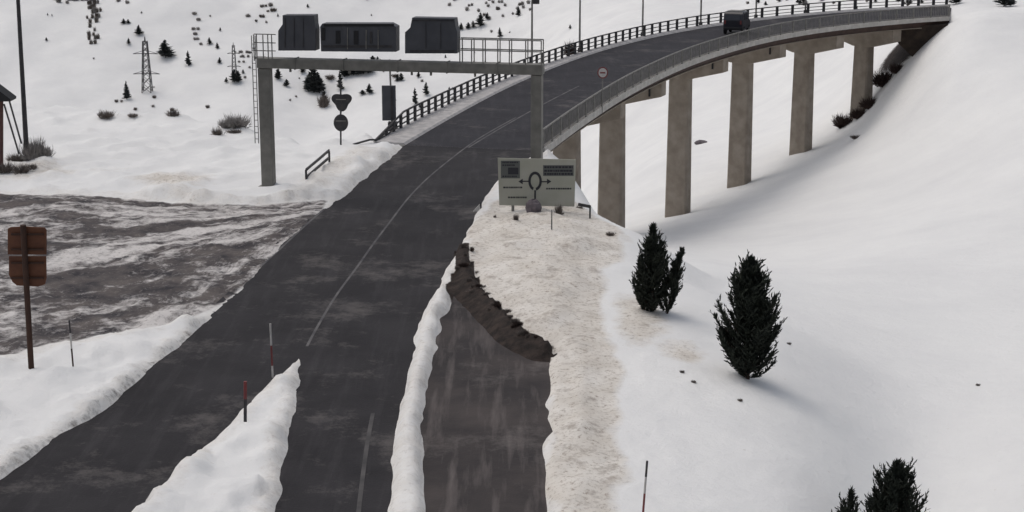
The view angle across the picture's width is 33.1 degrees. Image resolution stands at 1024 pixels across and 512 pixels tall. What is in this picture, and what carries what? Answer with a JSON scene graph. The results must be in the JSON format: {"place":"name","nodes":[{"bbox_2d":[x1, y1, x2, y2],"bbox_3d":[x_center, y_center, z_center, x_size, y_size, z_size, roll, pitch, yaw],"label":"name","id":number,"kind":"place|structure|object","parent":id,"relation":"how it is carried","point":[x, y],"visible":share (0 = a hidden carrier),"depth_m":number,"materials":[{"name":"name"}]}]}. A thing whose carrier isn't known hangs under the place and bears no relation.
{"place":"outdoors","nodes":[
{"label":"outdoors","id":0,"kind":"place"},
{"bbox_2d":[0,145,543,511],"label":"road","id":1,"kind":"structure","parent":0,"point":[132,447],"depth_m":51.88,"materials":[{"name":"grey asphalt"}]},
{"bbox_2d":[261,208,325,266],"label":"road marking","id":2,"kind":"object","parent":1,"relation":"on","point":[285,243],"visible":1,"depth_m":68.39,"materials":[{"name":"grey paint"}]},
{"bbox_2d":[356,413,374,511],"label":"road marking","id":3,"kind":"object","parent":1,"relation":"on","point":[362,476],"visible":1,"depth_m":43.28,"materials":[{"name":"grey paint"}]},
{"bbox_2d":[306,117,516,345],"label":"road marking","id":4,"kind":"object","parent":1,"relation":"on","point":[333,299],"visible":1,"depth_m":66.70,"materials":[{"name":"grey paint"}]},
{"bbox_2d":[473,202,481,211],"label":"delineator","id":5,"kind":"object","parent":1,"relation":"on","point":[478,207],"visible":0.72,"depth_m":72.89,"materials":[{"name":"white paint"}]},
{"bbox_2d":[0,0,1023,511],"bbox_3d":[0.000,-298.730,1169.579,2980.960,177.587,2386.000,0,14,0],"label":"ground","id":6,"kind":"structure","parent":0,"point":[888,244],"depth_m":70.99,"materials":[{"name":"white snow"}]},
{"bbox_2d":[0,160,12,173],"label":"bush","id":7,"kind":"object","parent":6,"relation":"on","point":[4,169],"visible":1,"depth_m":80.82,"materials":[{"name":"plant"}]},
{"bbox_2d":[0,84,21,165],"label":"notice board","id":8,"kind":"object","parent":6,"relation":"on","point":[6,95],"visible":0.93,"depth_m":81.54,"materials":[{"name":"wood"}]},
{"bbox_2d":[6,152,22,161],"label":"bush","id":9,"kind":"object","parent":6,"relation":"on","point":[14,157],"visible":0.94,"depth_m":83.65,"materials":[{"name":"green plant"}]},
{"bbox_2d":[16,0,28,155],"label":"utility pole","id":10,"kind":"object","parent":6,"relation":"on","point":[23,99],"visible":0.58,"depth_m":83.25,"materials":[{"name":"metal"}]},
{"bbox_2d":[10,163,35,174],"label":"bush","id":11,"kind":"object","parent":6,"relation":"on","point":[22,168],"visible":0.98,"depth_m":80.89,"materials":[{"name":"green plant"}]},
{"bbox_2d":[8,224,46,368],"bbox_3d":[-14.099,1.395,50.422,1.186,4.747,0.255,0,14,0],"label":"road sign","id":12,"kind":"object","parent":6,"relation":"on","point":[26,271],"visible":0.98,"depth_m":50.18,"materials":[{"name":"brown metal"}]},
{"bbox_2d":[17,141,39,160],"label":"bush","id":13,"kind":"object","parent":6,"relation":"on","point":[32,154],"visible":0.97,"depth_m":83.75,"materials":[{"name":"plant"}]},
{"bbox_2d":[28,163,37,168],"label":"bush","id":14,"kind":"object","parent":6,"relation":"on","point":[33,167],"visible":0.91,"depth_m":81.69,"materials":[{"name":"green plant"}]},
{"bbox_2d":[20,135,46,151],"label":"bush","id":15,"kind":"object","parent":6,"relation":"on","point":[39,144],"visible":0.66,"depth_m":84.36,"materials":[{"name":"green plant"}]},
{"bbox_2d":[37,143,55,156],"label":"bush","id":16,"kind":"object","parent":6,"relation":"on","point":[45,151],"visible":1,"depth_m":84.04,"materials":[{"name":"plant"}]},
{"bbox_2d":[68,320,73,366],"bbox_3d":[-12.967,2.739,50.742,0.091,1.762,0.052,0,14,0],"label":"snow stake","id":17,"kind":"object","parent":6,"relation":"on","point":[71,343],"visible":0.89,"depth_m":50.68,"materials":[{"name":"metal"}]},
{"bbox_2d":[96,109,115,118],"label":"bush","id":18,"kind":"object","parent":6,"relation":"on","point":[107,114],"visible":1,"depth_m":96.27,"materials":[{"name":"plant"}]},
{"bbox_2d":[121,81,131,99],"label":"conifer","id":19,"kind":"object","parent":6,"relation":"on","point":[126,94],"visible":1,"depth_m":399.31,"materials":[{"name":"green plant"}]},
{"bbox_2d":[127,113,137,117],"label":"bush","id":20,"kind":"object","parent":6,"relation":"on","point":[134,115],"visible":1,"depth_m":96.37,"materials":[{"name":"brown plant"}]},
{"bbox_2d":[133,25,143,33],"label":"conifer","id":21,"kind":"object","parent":6,"relation":"on","point":[138,30],"visible":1,"depth_m":429.81,"materials":[{"name":"green plant"}]},
{"bbox_2d":[133,37,158,92],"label":"pylon","id":22,"kind":"object","parent":6,"relation":"on","point":[144,42],"visible":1,"depth_m":402.69,"materials":[{"name":"metal"}]},
{"bbox_2d":[155,40,174,57],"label":"conifer","id":23,"kind":"object","parent":6,"relation":"on","point":[165,50],"visible":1,"depth_m":419.93,"materials":[{"name":"green plant"}]},
{"bbox_2d":[166,109,180,116],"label":"bush","id":24,"kind":"object","parent":6,"relation":"on","point":[173,113],"visible":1,"depth_m":96.30,"materials":[{"name":"plant"}]},
{"bbox_2d":[185,50,191,65],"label":"conifer","id":25,"kind":"object","parent":6,"relation":"on","point":[188,60],"visible":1,"depth_m":415.38,"materials":[{"name":"green plant"}]},
{"bbox_2d":[209,125,225,135],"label":"bush","id":26,"kind":"object","parent":6,"relation":"on","point":[218,132],"visible":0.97,"depth_m":91.21,"materials":[{"name":"plant"}]},
{"bbox_2d":[217,118,230,128],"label":"bush","id":27,"kind":"object","parent":6,"relation":"on","point":[223,124],"visible":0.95,"depth_m":92.83,"materials":[{"name":"plant"}]},
{"bbox_2d":[225,129,241,133],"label":"bush","id":28,"kind":"object","parent":6,"relation":"on","point":[233,131],"visible":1,"depth_m":92.17,"materials":[{"name":"plant"}]},
{"bbox_2d":[227,44,240,72],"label":"pylon","id":29,"kind":"object","parent":6,"relation":"on","point":[234,64],"visible":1,"depth_m":406.79,"materials":[{"name":"metal"}]},
{"bbox_2d":[229,69,238,81],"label":"conifer","id":30,"kind":"object","parent":6,"relation":"on","point":[233,76],"visible":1,"depth_m":405.80,"materials":[{"name":"green plant"}]},
{"bbox_2d":[223,113,251,129],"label":"bush","id":31,"kind":"object","parent":6,"relation":"on","point":[237,122],"visible":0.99,"depth_m":92.94,"materials":[{"name":"plant"}]},
{"bbox_2d":[236,71,241,81],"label":"conifer","id":32,"kind":"object","parent":6,"relation":"on","point":[239,77],"visible":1,"depth_m":405.98,"materials":[{"name":"green plant"}]},
{"bbox_2d":[244,381,246,421],"bbox_3d":[-7.109,4.027,45.928,0.142,1.436,0.090,0,14,0],"label":"snow stake","id":33,"kind":"object","parent":6,"relation":"on","point":[245,401],"visible":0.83,"depth_m":45.86,"materials":[{"name":"metal"}]},
{"bbox_2d":[269,324,273,377],"bbox_3d":[-6.997,2.851,50.169,0.074,1.823,0.056,0,14,0],"label":"snow stake","id":34,"kind":"object","parent":6,"relation":"on","point":[271,351],"visible":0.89,"depth_m":50.13,"materials":[{"name":"white paint"}]},
{"bbox_2d":[274,69,281,78],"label":"conifer","id":35,"kind":"object","parent":6,"relation":"on","point":[277,74],"visible":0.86,"depth_m":408.40,"materials":[{"name":"green plant"}]},
{"bbox_2d":[303,77,310,89],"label":"conifer","id":36,"kind":"object","parent":6,"relation":"on","point":[306,86],"visible":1,"depth_m":406.28,"materials":[{"name":"green plant"}]},
{"bbox_2d":[305,69,323,92],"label":"conifer","id":37,"kind":"object","parent":6,"relation":"on","point":[313,74],"visible":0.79,"depth_m":405.92,"materials":[{"name":"green plant"}]},
{"bbox_2d":[305,149,329,179],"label":"guard rail","id":38,"kind":"object","parent":6,"relation":"on","point":[317,160],"visible":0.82,"depth_m":80.06,"materials":[{"name":"metal"}]},
{"bbox_2d":[312,75,325,92],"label":"conifer","id":39,"kind":"object","parent":6,"relation":"on","point":[319,90],"visible":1,"depth_m":406.36,"materials":[{"name":"green plant"}]},
{"bbox_2d":[316,94,330,107],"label":"bush","id":40,"kind":"object","parent":6,"relation":"on","point":[323,102],"visible":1,"depth_m":399.43,"materials":[{"name":"brown plant"}]},
{"bbox_2d":[325,74,336,79],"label":"bush","id":41,"kind":"object","parent":6,"relation":"on","point":[329,77],"visible":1,"depth_m":410.79,"materials":[{"name":"plant"}]},
{"bbox_2d":[336,70,344,89],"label":"conifer","id":42,"kind":"object","parent":6,"relation":"on","point":[340,79],"visible":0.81,"depth_m":406.23,"materials":[{"name":"green plant"}]},
{"bbox_2d":[331,81,351,144],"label":"traffic sign","id":43,"kind":"object","parent":6,"relation":"on","point":[341,101],"visible":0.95,"depth_m":87.17,"materials":[{"name":"metal"}]},
{"bbox_2d":[365,84,372,92],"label":"conifer","id":44,"kind":"object","parent":6,"relation":"on","point":[369,89],"visible":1,"depth_m":401.48,"materials":[{"name":"green plant"}]},
{"bbox_2d":[251,14,544,186],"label":"sign gantry","id":45,"kind":"object","parent":6,"relation":"on","point":[306,32],"visible":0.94,"depth_m":74.44,"materials":[{"name":"metal"}]},
{"bbox_2d":[412,88,417,103],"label":"conifer","id":46,"kind":"object","parent":6,"relation":"on","point":[414,98],"visible":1,"depth_m":392.06,"materials":[{"name":"green plant"}]},
{"bbox_2d":[423,82,429,94],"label":"conifer","id":47,"kind":"object","parent":6,"relation":"on","point":[425,89],"visible":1,"depth_m":396.52,"materials":[{"name":"green plant"}]},
{"bbox_2d":[474,12,485,25],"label":"conifer","id":48,"kind":"object","parent":6,"relation":"on","point":[480,20],"visible":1,"depth_m":426.38,"materials":[{"name":"green plant"}]},
{"bbox_2d":[420,297,552,511],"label":"service lane","id":49,"kind":"structure","parent":6,"relation":"on","point":[486,429],"depth_m":46.26,"materials":[{"name":"grey asphalt"}]},
{"bbox_2d":[510,316,519,322],"bbox_3d":[0.122,2.016,54.357,0.393,0.248,0.381,1,14,3],"label":"grass tuft","id":50,"kind":"object","parent":6,"relation":"on","point":[516,319],"visible":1,"depth_m":54.36,"materials":[{"name":"plant"}]},
{"bbox_2d":[512,320,522,325],"bbox_3d":[0.183,2.107,54.184,0.408,0.156,0.429,-1,14,-2],"label":"grass tuft","id":51,"kind":"object","parent":6,"relation":"on","point":[516,323],"visible":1,"depth_m":54.15,"materials":[{"name":"plant"}]},
{"bbox_2d":[516,6,521,15],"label":"conifer","id":52,"kind":"object","parent":6,"relation":"on","point":[518,12],"visible":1,"depth_m":425.98,"materials":[{"name":"green plant"}]},
{"bbox_2d":[525,198,541,212],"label":"boulder","id":53,"kind":"object","parent":6,"relation":"on","point":[533,205],"visible":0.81,"depth_m":70.76,"materials":[{"name":"grey stone"}]},
{"bbox_2d":[498,158,575,210],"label":"direction sign","id":54,"kind":"object","parent":6,"relation":"on","point":[543,182],"visible":1,"depth_m":71.65,"materials":[{"name":"metal"}]},
{"bbox_2d":[553,204,563,213],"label":"bush","id":55,"kind":"object","parent":6,"relation":"on","point":[558,210],"visible":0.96,"depth_m":70.83,"materials":[{"name":"green plant"}]},
{"bbox_2d":[563,41,573,55],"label":"bush","id":56,"kind":"object","parent":6,"relation":"on","point":[565,47],"visible":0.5,"depth_m":126.33,"materials":[{"name":"plant"}]},
{"bbox_2d":[578,203,590,218],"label":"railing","id":57,"kind":"object","parent":6,"relation":"on","point":[584,205],"visible":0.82,"depth_m":71.00,"materials":[{"name":"metal"}]},
{"bbox_2d":[605,232,616,235],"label":"bush","id":58,"kind":"object","parent":6,"relation":"on","point":[610,234],"visible":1,"depth_m":67.63,"materials":[{"name":"plant"}]},
{"bbox_2d":[642,461,647,511],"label":"snow stake","id":59,"kind":"object","parent":6,"relation":"on","point":[645,483],"visible":1,"depth_m":39.42,"materials":[{"name":"red paint"}]},
{"bbox_2d":[353,0,950,227],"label":"viaduct","id":60,"kind":"object","parent":6,"relation":"on","point":[644,67],"visible":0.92,"depth_m":129.98,"materials":[{"name":"concrete"}]},
{"bbox_2d":[382,59,397,130],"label":"info sign","id":61,"kind":"object","parent":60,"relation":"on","point":[389,103],"visible":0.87,"depth_m":92.86,"materials":[{"name":"metal"}]},
{"bbox_2d":[531,0,532,62],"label":"lamp post","id":62,"kind":"object","parent":60,"relation":"on","point":[532,28],"visible":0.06,"depth_m":118.00,"materials":[{"name":"metal"}]},
{"bbox_2d":[578,0,580,51],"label":"lamp post","id":63,"kind":"object","parent":60,"relation":"on","point":[579,24],"visible":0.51,"depth_m":127.08,"materials":[{"name":"metal"}]},
{"bbox_2d":[597,67,607,112],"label":"traffic sign","id":64,"kind":"object","parent":60,"relation":"on","point":[602,72],"visible":1,"depth_m":100.28,"materials":[{"name":"metal"}]},
{"bbox_2d":[641,0,643,35],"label":"lamp post","id":65,"kind":"object","parent":60,"relation":"on","point":[642,16],"visible":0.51,"depth_m":137.72,"materials":[{"name":"metal"}]},
{"bbox_2d":[699,0,702,24],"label":"lamp post","id":66,"kind":"object","parent":60,"relation":"on","point":[700,12],"visible":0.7,"depth_m":145.94,"materials":[{"name":"metal"}]},
{"bbox_2d":[723,10,749,34],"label":"parked car","id":67,"kind":"object","parent":60,"relation":"on","point":[739,20],"visible":0.94,"depth_m":139.74,"materials":[{"name":"paint"}]},
{"bbox_2d":[754,0,757,17],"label":"lamp post","id":68,"kind":"object","parent":60,"relation":"on","point":[755,9],"visible":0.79,"depth_m":152.05,"materials":[{"name":"metal"}]},
{"bbox_2d":[629,222,685,313],"bbox_3d":[4.760,0.526,56.636,1.903,3.454,1.416,0,14,0],"label":"fir tree","id":69,"kind":"object","parent":6,"relation":"on","point":[652,273],"visible":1,"depth_m":56.40,"materials":[{"name":"green plant"}]},
{"bbox_2d":[695,140,706,144],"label":"stone","id":70,"kind":"object","parent":6,"relation":"on","point":[697,142],"visible":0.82,"depth_m":184.98,"materials":[{"name":"grey stone"}]},
{"bbox_2d":[708,249,786,379],"bbox_3d":[6.941,1.966,50.883,2.281,4.314,2.176,0,14,0],"label":"fir tree","id":71,"kind":"object","parent":6,"relation":"on","point":[754,332],"visible":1,"depth_m":50.57,"materials":[{"name":"green plant"}]},
{"bbox_2d":[832,111,852,128],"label":"bush","id":72,"kind":"object","parent":6,"relation":"on","point":[839,122],"visible":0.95,"depth_m":155.67,"materials":[{"name":"plant"}]},
{"bbox_2d":[831,485,862,511],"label":"fir tree","id":73,"kind":"object","parent":6,"relation":"on","point":[848,504],"visible":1,"depth_m":39.22,"materials":[{"name":"green plant"}]},
{"bbox_2d":[848,105,865,118],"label":"bush","id":74,"kind":"object","parent":6,"relation":"on","point":[858,113],"visible":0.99,"depth_m":154.69,"materials":[{"name":"plant"}]},
{"bbox_2d":[859,96,877,109],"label":"bush","id":75,"kind":"object","parent":6,"relation":"on","point":[868,104],"visible":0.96,"depth_m":153.85,"materials":[{"name":"plant"}]},
{"bbox_2d":[872,67,891,87],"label":"bush","id":76,"kind":"object","parent":6,"relation":"on","point":[880,80],"visible":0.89,"depth_m":155.16,"materials":[{"name":"plant"}]},
{"bbox_2d":[859,457,930,511],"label":"fir tree","id":77,"kind":"object","parent":6,"relation":"on","point":[897,491],"visible":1,"depth_m":41.37,"materials":[{"name":"green plant"}]},
{"bbox_2d":[888,62,902,73],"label":"bush","id":78,"kind":"object","parent":6,"relation":"on","point":[895,68],"visible":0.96,"depth_m":154.12,"materials":[{"name":"plant"}]},
{"bbox_2d":[949,0,962,2],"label":"conifer","id":79,"kind":"object","parent":6,"relation":"on","point":[954,1],"visible":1,"depth_m":163.71,"materials":[{"name":"green plant"}]},
{"bbox_2d":[993,0,1016,6],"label":"conifer","id":80,"kind":"object","parent":6,"relation":"on","point":[1005,2],"visible":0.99,"depth_m":159.05,"materials":[{"name":"green plant"}]}
]}

